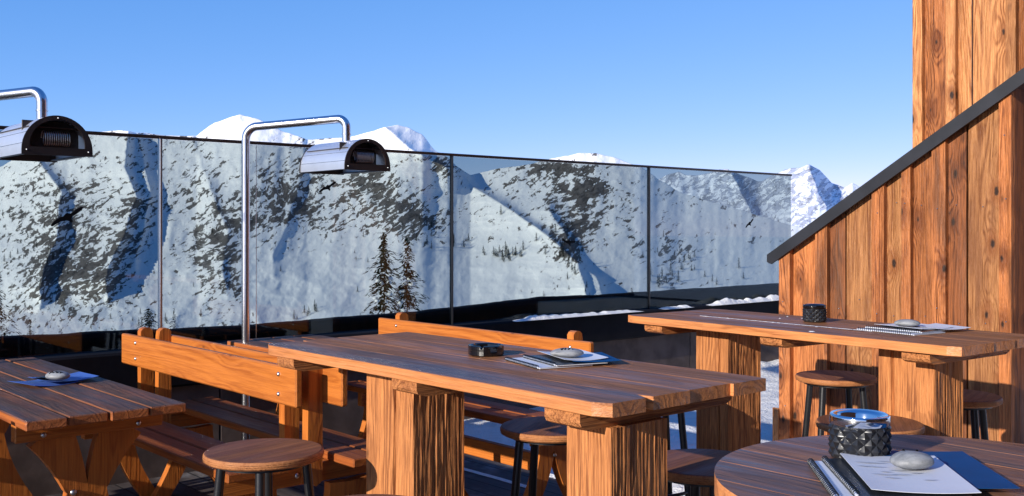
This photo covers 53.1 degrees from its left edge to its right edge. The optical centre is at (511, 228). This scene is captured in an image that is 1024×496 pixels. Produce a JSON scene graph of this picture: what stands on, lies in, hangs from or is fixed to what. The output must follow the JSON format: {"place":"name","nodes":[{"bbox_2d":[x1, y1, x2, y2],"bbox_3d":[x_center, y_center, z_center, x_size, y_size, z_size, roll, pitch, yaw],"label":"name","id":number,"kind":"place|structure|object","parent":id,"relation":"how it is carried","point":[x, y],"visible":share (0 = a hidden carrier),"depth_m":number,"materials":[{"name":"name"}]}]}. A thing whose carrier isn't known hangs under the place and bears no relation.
{"place":"outdoors","nodes":[
{"label":"outdoors","id":0,"kind":"place"},
{"bbox_2d":[47,453,562,495],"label":"deck","id":1,"kind":"structure","parent":0,"point":[195,483],"depth_m":5.57,"materials":[{"name":"brown wood"}]},
{"bbox_2d":[0,86,92,161],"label":"patio heater","id":2,"kind":"object","parent":1,"relation":"on","point":[43,136],"visible":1,"depth_m":4.46,"materials":[{"name":"metal"}]},
{"bbox_2d":[0,357,185,495],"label":"picnic table","id":3,"kind":"object","parent":1,"relation":"on","point":[49,424],"visible":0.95,"depth_m":3.82,"materials":[{"name":"brown wood"}]},
{"bbox_2d":[10,379,84,385],"bbox_3d":[-1.954,0.644,4.300,0.220,0.012,0.220,0,0,37],"label":"leaflet","id":4,"kind":"object","parent":3,"relation":"on","point":[38,383],"visible":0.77,"depth_m":4.28,"materials":[{"name":"blue paper"}]},
{"bbox_2d":[29,372,96,381],"bbox_3d":[-1.904,0.634,4.345,0.190,0.010,0.220,0,0,43],"label":"leaflet","id":5,"kind":"object","parent":4,"relation":"on","point":[75,376],"visible":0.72,"depth_m":4.34,"materials":[{"name":"blue paper"}]},
{"bbox_2d":[45,371,69,379],"bbox_3d":[-1.887,0.611,4.252,0.099,0.039,0.072,0,0,-1],"label":"stone paperweight","id":6,"kind":"object","parent":5,"relation":"on","point":[57,375],"visible":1,"depth_m":4.23,"materials":[{"name":"grey stone"}]},
{"bbox_2d":[81,327,301,495],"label":"bench","id":7,"kind":"object","parent":1,"relation":"on","point":[145,352],"visible":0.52,"depth_m":4.43,"materials":[{"name":"brown wood"}]},
{"bbox_2d":[151,327,366,495],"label":"bench","id":8,"kind":"object","parent":1,"relation":"on","point":[344,455],"visible":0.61,"depth_m":4.52,"materials":[{"name":"brown wood"}]},
{"bbox_2d":[202,438,323,495],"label":"stool","id":9,"kind":"object","parent":1,"relation":"on","point":[263,460],"visible":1,"depth_m":3.33,"materials":[{"name":"wood"},{"name":"black metal"}]},
{"bbox_2d":[242,115,389,439],"bbox_3d":[-1.120,0.384,5.804,0.969,2.031,0.439,0,0,28],"label":"patio heater","id":10,"kind":"object","parent":1,"relation":"on","point":[346,155],"visible":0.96,"depth_m":5.74,"materials":[{"name":"metal"}]},
{"bbox_2d":[227,334,468,495],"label":"picnic table","id":11,"kind":"object","parent":1,"relation":"on","point":[259,344],"visible":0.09,"depth_m":5.92,"materials":[{"name":"brown wood"}]},
{"bbox_2d":[0,301,778,495],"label":"parapet wall","id":12,"kind":"structure","parent":1,"relation":"on","point":[618,336],"depth_m":6.61,"materials":[{"name":"black"}]},
{"bbox_2d":[0,283,778,357],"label":"black membrane","id":13,"kind":"object","parent":12,"relation":"on","point":[22,345],"visible":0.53,"depth_m":7.32,"materials":[{"name":"black rubber"}]},
{"bbox_2d":[0,126,791,359],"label":"glass fence","id":14,"kind":"object","parent":12,"relation":"on","point":[67,217],"visible":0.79,"depth_m":6.88,"materials":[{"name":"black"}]},
{"bbox_2d":[512,310,642,321],"bbox_3d":[0.523,0.662,7.936,1.400,0.034,0.104,0,0,-41],"label":"snow strip","id":15,"kind":"object","parent":12,"relation":"on","point":[541,317],"visible":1,"depth_m":7.81,"materials":[{"name":"white snow"}]},
{"bbox_2d":[659,305,691,309],"bbox_3d":[1.391,0.669,8.704,0.380,0.022,0.104,0,0,-41],"label":"snow strip","id":16,"kind":"object","parent":12,"relation":"on","point":[677,307],"visible":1,"depth_m":8.66,"materials":[{"name":"white snow"}]},
{"bbox_2d":[708,295,778,305],"bbox_3d":[2.283,0.651,9.493,1.500,0.057,0.104,0,0,-41],"label":"snow strip","id":17,"kind":"object","parent":12,"relation":"on","point":[726,301],"visible":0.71,"depth_m":9.30,"materials":[{"name":"white snow"}]},
{"bbox_2d":[347,312,593,495],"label":"bench","id":18,"kind":"object","parent":1,"relation":"on","point":[554,458],"visible":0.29,"depth_m":5.25,"materials":[{"name":"brown wood"}]},
{"bbox_2d":[464,468,526,487],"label":"snow ridge","id":19,"kind":"structure","parent":1,"relation":"on","point":[492,476],"depth_m":5.73,"materials":[{"name":"white snow"}]},
{"bbox_2d":[268,332,765,495],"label":"table","id":20,"kind":"object","parent":1,"relation":"on","point":[610,414],"visible":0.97,"depth_m":3.09,"materials":[{"name":"brown wood"}]},
{"bbox_2d":[468,343,503,356],"bbox_3d":[-0.089,0.412,3.473,0.118,0.035,0.118,0,0,29],"label":"ashtray","id":21,"kind":"object","parent":20,"relation":"on","point":[486,349],"visible":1,"depth_m":3.43,"materials":[{"name":"black glass"}]},
{"bbox_2d":[505,357,592,368],"bbox_3d":[0.112,0.424,3.263,0.194,0.013,0.252,0,0,-25],"label":"menu booklet","id":22,"kind":"object","parent":20,"relation":"on","point":[529,363],"visible":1,"depth_m":3.19,"materials":[{"name":"white paper"}]},
{"bbox_2d":[523,354,607,365],"bbox_3d":[0.165,0.417,3.278,0.189,0.013,0.247,0,0,-24],"label":"menu booklet","id":23,"kind":"object","parent":22,"relation":"on","point":[551,360],"visible":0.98,"depth_m":3.21,"materials":[{"name":"black paper"}]},
{"bbox_2d":[572,352,619,361],"bbox_3d":[0.245,0.415,3.297,0.150,0.004,0.220,0,0,-11],"label":"leaflet","id":24,"kind":"object","parent":23,"relation":"on","point":[609,358],"visible":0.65,"depth_m":3.23,"materials":[{"name":"blue paper"}]},
{"bbox_2d":[539,349,607,360],"bbox_3d":[0.195,0.412,3.327,0.150,0.007,0.235,0,0,-20],"label":"leaflet","id":25,"kind":"object","parent":24,"relation":"on","point":[586,355],"visible":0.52,"depth_m":3.28,"materials":[{"name":"white paper"}]},
{"bbox_2d":[550,348,583,356],"bbox_3d":[0.176,0.398,3.280,0.109,0.031,0.074,0,0,0],"label":"stone paperweight","id":26,"kind":"object","parent":25,"relation":"on","point":[566,352],"visible":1,"depth_m":3.25,"materials":[{"name":"grey stone"}]},
{"bbox_2d":[500,416,566,495],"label":"stool","id":27,"kind":"object","parent":1,"relation":"on","point":[535,432],"visible":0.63,"depth_m":3.71,"materials":[{"name":"brown wood"}]},
{"bbox_2d":[464,359,778,495],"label":"snow cover","id":28,"kind":"object","parent":1,"relation":"on","point":[482,429],"visible":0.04,"depth_m":7.05,"materials":[{"name":"white snow"}]},
{"bbox_2d":[795,370,877,436],"bbox_3d":[1.607,1.066,5.080,0.390,0.672,0.390,0,0,-2],"label":"stool","id":29,"kind":"object","parent":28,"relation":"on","point":[847,381],"visible":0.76,"depth_m":5.00,"materials":[{"name":"brown wood"}]},
{"bbox_2d":[963,389,1002,439],"bbox_3d":[1.940,1.066,4.493,0.390,0.672,0.390,0,0,33],"label":"stool","id":30,"kind":"object","parent":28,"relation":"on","point":[975,402],"visible":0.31,"depth_m":4.36,"materials":[{"name":"brown wood"}]},
{"bbox_2d":[663,413,690,495],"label":"stool","id":31,"kind":"object","parent":1,"relation":"on","point":[682,434],"visible":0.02,"depth_m":4.51,"materials":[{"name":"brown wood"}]},
{"bbox_2d":[667,449,732,495],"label":"stool","id":32,"kind":"object","parent":1,"relation":"on","point":[694,469],"visible":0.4,"depth_m":3.15,"materials":[{"name":"brown wood"}]},
{"bbox_2d":[628,309,1023,495],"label":"table","id":33,"kind":"object","parent":1,"relation":"on","point":[921,378],"visible":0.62,"depth_m":4.30,"materials":[{"name":"brown wood"}]},
{"bbox_2d":[802,304,826,322],"bbox_3d":[1.389,0.390,4.700,0.109,0.080,0.109,0,0,-41],"label":"table pot","id":34,"kind":"object","parent":33,"relation":"on","point":[814,313],"visible":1,"depth_m":4.66,"materials":[{"name":"black ceramic"}]},
{"bbox_2d":[857,327,944,335],"bbox_3d":[1.611,0.424,4.256,0.204,0.013,0.287,0,0,-31],"label":"menu booklet","id":35,"kind":"object","parent":33,"relation":"on","point":[894,332],"visible":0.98,"depth_m":4.17,"materials":[{"name":"white paper"}]},
{"bbox_2d":[865,325,947,332],"bbox_3d":[1.653,0.417,4.292,0.204,0.013,0.272,0,0,-35],"label":"menu booklet","id":36,"kind":"object","parent":35,"relation":"on","point":[894,328],"visible":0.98,"depth_m":4.23,"materials":[{"name":"white paper"}]},
{"bbox_2d":[878,324,949,328],"bbox_3d":[1.702,0.414,4.345,0.190,0.005,0.250,0,0,-28],"label":"leaflet","id":37,"kind":"object","parent":36,"relation":"on","point":[929,325],"visible":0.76,"depth_m":4.32,"materials":[{"name":"white paper"}]},
{"bbox_2d":[894,319,920,326],"bbox_3d":[1.663,0.398,4.308,0.105,0.030,0.071,0,0,18],"label":"stone paperweight","id":38,"kind":"object","parent":37,"relation":"on","point":[906,322],"visible":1,"depth_m":4.29,"materials":[{"name":"grey stone"}]},
{"bbox_2d":[919,323,970,329],"bbox_3d":[1.793,0.415,4.318,0.170,0.006,0.200,0,0,-21],"label":"leaflet","id":39,"kind":"object","parent":36,"relation":"on","point":[952,327],"visible":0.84,"depth_m":4.29,"materials":[{"name":"white paper"}]},
{"bbox_2d":[714,434,1023,495],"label":"round table","id":40,"kind":"object","parent":1,"relation":"on","point":[777,468],"visible":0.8,"depth_m":1.88,"materials":[{"name":"brown wood"}]},
{"bbox_2d":[807,458,852,495],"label":"menu booklet","id":41,"kind":"object","parent":40,"relation":"on","point":[833,485],"visible":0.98,"depth_m":1.72,"materials":[{"name":"white paper"}]},
{"bbox_2d":[821,456,970,495],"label":"menu booklet","id":42,"kind":"object","parent":41,"relation":"on","point":[849,478],"visible":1,"depth_m":1.68,"materials":[{"name":"black paper"}]},
{"bbox_2d":[840,453,980,493],"bbox_3d":[0.664,0.412,1.731,0.165,0.005,0.260,0,0,7],"label":"leaflet","id":43,"kind":"object","parent":42,"relation":"on","point":[882,473],"visible":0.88,"depth_m":1.70,"materials":[{"name":"white paper"}]},
{"bbox_2d":[890,449,933,469],"bbox_3d":[0.686,0.397,1.760,0.074,0.032,0.062,0,0,-6],"label":"stone paperweight","id":44,"kind":"object","parent":43,"relation":"on","point":[909,459],"visible":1,"depth_m":1.74,"materials":[{"name":"grey stone"}]},
{"bbox_2d":[886,451,1018,488],"bbox_3d":[0.735,0.416,1.776,0.178,0.003,0.270,0,0,6],"label":"leaflet","id":45,"kind":"object","parent":42,"relation":"on","point":[976,474],"visible":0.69,"depth_m":1.75,"materials":[{"name":"blue paper"}]},
{"bbox_2d":[828,408,891,458],"bbox_3d":[0.648,0.387,1.909,0.113,0.084,0.113,0,0,-41],"label":"table pot","id":46,"kind":"object","parent":40,"relation":"on","point":[862,432],"visible":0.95,"depth_m":1.87,"materials":[{"name":"black glass"}]},
{"bbox_2d":[816,414,924,434],"bbox_3d":[1.349,1.066,3.864,0.390,0.672,0.390,0,0,16],"label":"stool","id":47,"kind":"object","parent":1,"relation":"on","point":[903,425],"visible":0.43,"depth_m":3.81,"materials":[{"name":"brown wood"}]},
{"bbox_2d":[767,0,1023,443],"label":"timber building","id":48,"kind":"structure","parent":1,"relation":"on","point":[928,228],"depth_m":5.92,"materials":[{"name":"wood"}]},
{"bbox_2d":[347,494,402,495],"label":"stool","id":49,"kind":"object","parent":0,"point":[375,495],"visible":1,"depth_m":2.80,"materials":[{"name":"brown wood"}]},
{"bbox_2d":[0,115,802,335],"bbox_3d":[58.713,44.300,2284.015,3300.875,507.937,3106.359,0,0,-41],"label":"mountain","id":50,"kind":"structure","parent":0,"point":[304,225],"depth_m":1530.62,"materials":[{"name":"white snow"}]},
{"bbox_2d":[0,0,911,186],"label":"sky","id":51,"kind":"structure","parent":0,"point":[766,86],"materials":[{"name":"blue"}]},
{"bbox_2d":[658,164,858,227],"bbox_3d":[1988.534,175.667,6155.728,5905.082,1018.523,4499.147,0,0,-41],"label":"mountain","id":52,"kind":"structure","parent":0,"point":[805,196],"depth_m":5150.29,"materials":[{"name":"white snow"}]},
{"bbox_3d":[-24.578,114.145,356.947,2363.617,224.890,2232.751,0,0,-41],"label":"hillside","id":53,"kind":"structure","parent":0,"visible":0},
{"bbox_2d":[0,276,20,335],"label":"spruce tree","id":54,"kind":"object","parent":53,"relation":"on","point":[1,313],"visible":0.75,"depth_m":50.10,"materials":[{"name":"green plant"}]},
{"bbox_2d":[27,320,35,334],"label":"spruce tree","id":55,"kind":"object","parent":53,"relation":"on","point":[29,326],"visible":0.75,"depth_m":57.98,"materials":[{"name":"green plant"}]},
{"bbox_2d":[137,308,163,328],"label":"spruce tree","id":56,"kind":"object","parent":53,"relation":"on","point":[149,322],"visible":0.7,"depth_m":59.92,"materials":[{"name":"green plant"}]},
{"bbox_2d":[169,308,178,327],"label":"spruce tree","id":57,"kind":"object","parent":53,"relation":"on","point":[173,319],"visible":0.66,"depth_m":61.99,"materials":[{"name":"green plant"}]},
{"bbox_2d":[360,232,415,313],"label":"spruce tree","id":58,"kind":"object","parent":53,"relation":"on","point":[381,283],"visible":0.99,"depth_m":79.81,"materials":[{"name":"green plant"}]},
{"bbox_2d":[387,237,427,312],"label":"spruce tree","id":59,"kind":"object","parent":53,"relation":"on","point":[408,271],"visible":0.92,"depth_m":83.79,"materials":[{"name":"green plant"}]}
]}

